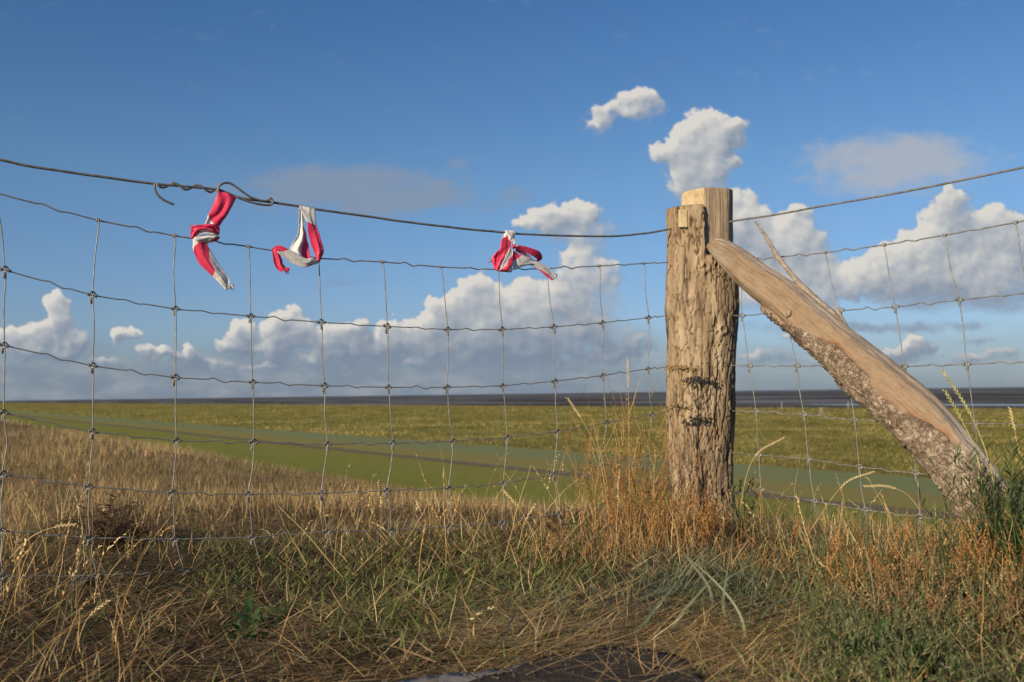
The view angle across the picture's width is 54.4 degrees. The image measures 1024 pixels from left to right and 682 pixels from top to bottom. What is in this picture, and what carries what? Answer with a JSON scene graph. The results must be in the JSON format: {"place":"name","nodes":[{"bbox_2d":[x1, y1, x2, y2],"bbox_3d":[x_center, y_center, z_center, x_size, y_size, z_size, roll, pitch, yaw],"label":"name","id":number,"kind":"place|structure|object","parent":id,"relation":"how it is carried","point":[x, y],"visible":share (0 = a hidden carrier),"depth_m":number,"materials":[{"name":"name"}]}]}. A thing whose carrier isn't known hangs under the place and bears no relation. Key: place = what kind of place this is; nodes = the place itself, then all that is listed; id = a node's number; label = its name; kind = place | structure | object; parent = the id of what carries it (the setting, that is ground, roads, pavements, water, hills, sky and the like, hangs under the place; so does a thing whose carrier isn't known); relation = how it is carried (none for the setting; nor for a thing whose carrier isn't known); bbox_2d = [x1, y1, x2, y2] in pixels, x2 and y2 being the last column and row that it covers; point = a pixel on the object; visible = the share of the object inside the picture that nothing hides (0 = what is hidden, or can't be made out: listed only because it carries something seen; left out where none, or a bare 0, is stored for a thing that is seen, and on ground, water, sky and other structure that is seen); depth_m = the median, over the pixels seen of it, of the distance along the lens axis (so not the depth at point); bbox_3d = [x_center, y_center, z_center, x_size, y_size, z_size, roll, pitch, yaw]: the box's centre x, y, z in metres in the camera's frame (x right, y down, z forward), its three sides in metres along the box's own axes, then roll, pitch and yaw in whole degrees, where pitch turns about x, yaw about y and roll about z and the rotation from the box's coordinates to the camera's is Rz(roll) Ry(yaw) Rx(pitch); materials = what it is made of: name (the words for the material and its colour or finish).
{"place":"outdoors","nodes":[
{"label":"outdoors","id":0,"kind":"place"},
{"bbox_2d":[0,418,666,585],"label":"brown grass","id":1,"kind":"structure","parent":0,"point":[277,469],"depth_m":3.91,"materials":[{"name":"brown plant"}]},
{"bbox_2d":[14,414,957,518],"bbox_3d":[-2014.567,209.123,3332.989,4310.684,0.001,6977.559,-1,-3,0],"label":"path","id":2,"kind":"structure","parent":0,"point":[860,505],"depth_m":70.27,"materials":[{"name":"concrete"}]},
{"bbox_2d":[0,403,1023,681],"bbox_3d":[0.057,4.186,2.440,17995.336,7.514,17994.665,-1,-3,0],"label":"ground","id":3,"kind":"structure","parent":0,"point":[416,473],"depth_m":49.56,"materials":[{"name":"green plant"}]},
{"bbox_2d":[10,523,76,557],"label":"grass stalk","id":4,"kind":"object","parent":3,"relation":"on","point":[56,526],"depth_m":1.69,"materials":[{"name":"beige plant"}]},
{"bbox_2d":[66,574,92,586],"bbox_3d":[-0.838,0.466,1.935,0.043,0.018,0.040,-1,-3,0],"label":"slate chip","id":5,"kind":"object","parent":3,"relation":"on","point":[88,581],"visible":0.59,"depth_m":1.93,"materials":[{"name":"grey stone"}]},
{"bbox_2d":[75,599,111,655],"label":"grass stalk","id":6,"kind":"object","parent":3,"relation":"on","point":[98,608],"depth_m":1.43,"materials":[{"name":"beige plant"}]},
{"bbox_2d":[27,487,186,552],"bbox_3d":[-0.970,0.431,2.388,0.323,0.183,0.230,2,-4,-44],"label":"dead shrub","id":7,"kind":"object","parent":3,"relation":"on","point":[116,529],"visible":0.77,"depth_m":2.38,"materials":[{"name":"brown plant"}]},
{"bbox_2d":[218,594,287,643],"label":"leafy plant","id":8,"kind":"object","parent":3,"relation":"on","point":[248,607],"visible":0.66,"depth_m":1.54,"materials":[{"name":"green plant"}]},
{"bbox_2d":[288,515,342,576],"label":"grass stalk","id":9,"kind":"object","parent":3,"relation":"on","point":[316,545],"depth_m":1.93,"materials":[{"name":"plant"}]},
{"bbox_2d":[400,663,523,681],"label":"kerb","id":10,"kind":"structure","parent":3,"relation":"on","point":[447,677],"depth_m":1.19,"materials":[{"name":"concrete"}]},
{"bbox_2d":[0,445,1002,681],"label":"seeding stalks","id":11,"kind":"object","parent":3,"relation":"on","point":[331,513],"visible":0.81,"depth_m":1.91,"materials":[{"name":"beige plant"}]},
{"bbox_2d":[0,514,1023,681],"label":"herbs","id":12,"kind":"object","parent":3,"relation":"on","point":[882,650],"visible":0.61,"depth_m":1.62,"materials":[{"name":"green plant"}]},
{"bbox_2d":[0,404,1023,481],"bbox_3d":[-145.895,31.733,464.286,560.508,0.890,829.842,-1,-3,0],"label":"marsh grass","id":13,"kind":"structure","parent":3,"relation":"on","point":[793,463],"depth_m":143.40,"materials":[{"name":"green plant"}]},
{"bbox_2d":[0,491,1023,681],"bbox_3d":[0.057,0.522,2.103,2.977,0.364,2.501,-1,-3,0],"label":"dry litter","id":14,"kind":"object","parent":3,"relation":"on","point":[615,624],"visible":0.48,"depth_m":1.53,"materials":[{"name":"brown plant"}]},
{"bbox_2d":[892,477,1023,592],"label":"weed clump","id":15,"kind":"object","parent":14,"relation":"on","point":[961,551],"visible":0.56,"depth_m":1.72,"materials":[{"name":"green plant"}]},
{"bbox_2d":[502,490,545,574],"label":"grass stalk","id":16,"kind":"object","parent":3,"relation":"on","point":[525,518],"depth_m":1.98,"materials":[{"name":"beige plant"}]},
{"bbox_2d":[505,510,659,577],"bbox_3d":[0.147,0.416,2.053,0.324,0.131,0.248,-1,-3,0],"label":"weed clump","id":17,"kind":"object","parent":3,"relation":"on","point":[591,539],"visible":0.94,"depth_m":2.07,"materials":[{"name":"green plant"}]},
{"bbox_2d":[468,647,704,681],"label":"asphalt","id":18,"kind":"structure","parent":3,"relation":"on","point":[559,676],"depth_m":1.19,"materials":[{"name":"grey asphalt"}]},
{"bbox_2d":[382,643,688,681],"bbox_3d":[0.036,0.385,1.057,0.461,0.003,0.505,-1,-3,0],"label":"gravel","id":19,"kind":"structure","parent":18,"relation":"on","point":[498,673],"depth_m":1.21,"materials":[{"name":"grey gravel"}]},
{"bbox_2d":[560,501,614,547],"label":"leafy plant","id":20,"kind":"object","parent":3,"relation":"on","point":[577,533],"visible":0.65,"depth_m":2.32,"materials":[{"name":"green plant"}]},
{"bbox_2d":[565,397,609,516],"bbox_3d":[0.185,0.284,2.438,0.103,0.293,0.004,-1,-3,0],"label":"grass stalk","id":21,"kind":"object","parent":3,"relation":"on","point":[572,405],"depth_m":2.44,"materials":[{"name":"beige plant"}]},
{"bbox_2d":[626,358,629,515],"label":"grass stalk","id":22,"kind":"object","parent":3,"relation":"on","point":[628,396],"depth_m":2.50,"materials":[{"name":"beige plant"}]},
{"bbox_2d":[556,371,704,544],"bbox_3d":[0.295,0.289,2.456,0.366,0.422,0.466,-1,-3,0],"label":"weed clump","id":23,"kind":"object","parent":3,"relation":"on","point":[623,482],"visible":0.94,"depth_m":2.45,"materials":[{"name":"brown plant"}]},
{"bbox_2d":[498,556,794,653],"bbox_3d":[0.278,0.391,1.528,0.255,0.141,0.677,-3,-4,40],"label":"grass tuft","id":24,"kind":"object","parent":3,"relation":"on","point":[644,622],"visible":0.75,"depth_m":1.47,"materials":[{"name":"plant"}]},
{"bbox_2d":[589,477,761,556],"bbox_3d":[0.383,0.402,2.326,0.400,0.173,0.314,-1,-3,0],"label":"weed clump","id":25,"kind":"object","parent":3,"relation":"on","point":[656,517],"visible":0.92,"depth_m":2.31,"materials":[{"name":"brown plant"}]},
{"bbox_2d":[661,364,699,526],"bbox_3d":[0.440,0.275,2.573,0.101,0.428,0.061,-1,-3,0],"label":"dried yarrow","id":26,"kind":"object","parent":3,"relation":"on","point":[678,405],"visible":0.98,"depth_m":2.58,"materials":[{"name":"brown plant"}]},
{"bbox_2d":[664,187,739,525],"bbox_3d":[0.522,0.074,2.751,0.226,1.039,0.201,-1,-3,0],"label":"fence post","id":27,"kind":"object","parent":3,"relation":"on","point":[702,304],"visible":0.74,"depth_m":2.67,"materials":[{"name":"brown wood"}]},
{"bbox_2d":[0,193,669,594],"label":"wire fence","id":28,"kind":"object","parent":27,"relation":"attached to","point":[92,431],"visible":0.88,"depth_m":2.12,"materials":[{"name":"grey metal"}]},
{"bbox_2d":[0,158,671,236],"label":"top wire","id":29,"kind":"object","parent":27,"relation":"attached to","point":[250,199],"visible":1,"depth_m":2.12,"materials":[{"name":"grey metal"}]},
{"bbox_2d":[189,190,235,291],"bbox_3d":[-0.619,-0.211,2.069,0.099,0.214,0.029,1,-4,-31],"label":"barrier tape","id":30,"kind":"object","parent":29,"relation":"attached to","point":[216,217],"visible":1,"depth_m":2.07,"materials":[{"name":"red plastic"}]},
{"bbox_2d":[272,206,323,273],"bbox_3d":[-0.468,-0.220,2.171,0.117,0.155,0.028,1,-4,-31],"label":"barrier tape","id":31,"kind":"object","parent":29,"relation":"hanging from","point":[297,253],"visible":1,"depth_m":2.18,"materials":[{"name":"plastic"}]},
{"bbox_2d":[487,230,556,279],"bbox_3d":[0.027,-0.213,2.470,0.207,0.120,0.029,1,-4,-36],"label":"barrier tape","id":32,"kind":"object","parent":29,"relation":"hanging from","point":[508,255],"visible":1,"depth_m":2.45,"materials":[{"name":"red plastic"}]},
{"bbox_2d":[729,166,1023,222],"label":"top wire","id":33,"kind":"object","parent":27,"relation":"attached to","point":[965,179],"visible":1,"depth_m":2.35,"materials":[{"name":"grey metal"}]},
{"bbox_2d":[730,220,1023,533],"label":"wire fence","id":34,"kind":"object","parent":27,"relation":"attached to","point":[894,307],"visible":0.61,"depth_m":2.38,"materials":[{"name":"grey metal"}]},
{"bbox_2d":[730,478,766,525],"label":"leafy plant","id":35,"kind":"object","parent":3,"relation":"on","point":[740,486],"visible":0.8,"depth_m":2.60,"materials":[{"name":"green plant"}]},
{"bbox_2d":[740,436,784,509],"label":"grass stalk","id":36,"kind":"object","parent":3,"relation":"on","point":[758,452],"depth_m":2.49,"materials":[{"name":"beige plant"}]},
{"bbox_2d":[802,471,874,544],"bbox_3d":[0.713,0.371,2.183,0.174,0.172,0.004,-1,-3,0],"label":"grass stalk","id":37,"kind":"object","parent":3,"relation":"on","point":[865,474],"depth_m":2.19,"materials":[{"name":"beige plant"}]},
{"bbox_2d":[813,613,892,674],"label":"leafy plant","id":38,"kind":"object","parent":3,"relation":"on","point":[847,652],"visible":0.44,"depth_m":1.27,"materials":[{"name":"green plant"}]},
{"bbox_2d":[706,221,1022,563],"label":"brace pole","id":39,"kind":"object","parent":3,"relation":"on","point":[917,419],"visible":0.82,"depth_m":2.23,"materials":[{"name":"brown wood"}]},
{"bbox_2d":[718,510,1023,603],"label":"weed clump","id":40,"kind":"object","parent":3,"relation":"on","point":[828,564],"visible":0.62,"depth_m":1.77,"materials":[{"name":"green plant"}]},
{"bbox_2d":[863,484,921,511],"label":"grass stalk","id":41,"kind":"object","parent":3,"relation":"on","point":[879,485],"depth_m":2.08,"materials":[{"name":"beige plant"}]},
{"bbox_2d":[833,533,1023,658],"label":"weed clump","id":42,"kind":"object","parent":3,"relation":"on","point":[1010,599],"visible":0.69,"depth_m":1.48,"materials":[{"name":"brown plant"}]},
{"bbox_2d":[883,632,998,681],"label":"leafy plant","id":43,"kind":"object","parent":3,"relation":"on","point":[922,661],"visible":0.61,"depth_m":1.23,"materials":[{"name":"green plant"}]},
{"bbox_2d":[914,434,1023,577],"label":"leafy plant","id":44,"kind":"object","parent":3,"relation":"on","point":[989,499],"visible":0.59,"depth_m":1.78,"materials":[{"name":"green plant"}]},
{"bbox_2d":[942,389,984,489],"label":"grass stalk","id":45,"kind":"object","parent":44,"relation":"on","point":[950,401],"depth_m":1.84,"materials":[{"name":"plant"}]},
{"bbox_2d":[941,368,995,494],"bbox_3d":[0.847,0.175,1.843,0.100,0.253,0.006,-1,-3,0],"label":"grass stalk","id":46,"kind":"object","parent":44,"relation":"on","point":[966,406],"depth_m":1.84,"materials":[{"name":"green plant"}]},
{"bbox_2d":[947,444,1023,587],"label":"leafy plant","id":47,"kind":"object","parent":3,"relation":"on","point":[1014,524],"visible":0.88,"depth_m":1.70,"materials":[{"name":"green plant"}]},
{"bbox_2d":[0,387,1023,408],"bbox_3d":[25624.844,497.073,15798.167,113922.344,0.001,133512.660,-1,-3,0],"label":"mudflat","id":48,"kind":"structure","parent":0,"point":[981,395],"depth_m":1056.44,"materials":[{"name":"grey soil"}]},
{"bbox_2d":[0,481,1023,681],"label":"dry grass","id":49,"kind":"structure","parent":0,"point":[861,525],"depth_m":2.13,"materials":[{"name":"beige plant"}]},
{"bbox_2d":[1008,407,1022,467],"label":"grass stalk","id":50,"kind":"object","parent":49,"relation":"on","point":[1011,414],"depth_m":1.84,"materials":[{"name":"beige plant"}]},
{"bbox_2d":[0,0,1023,400],"label":"sky","id":51,"kind":"structure","parent":0,"point":[561,117],"materials":[{"name":"blue"}]},
{"bbox_2d":[809,404,1023,405],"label":"water","id":52,"kind":"structure","parent":0,"point":[944,404],"depth_m":361.58,"materials":[{"name":"grey liquid"}]}
]}

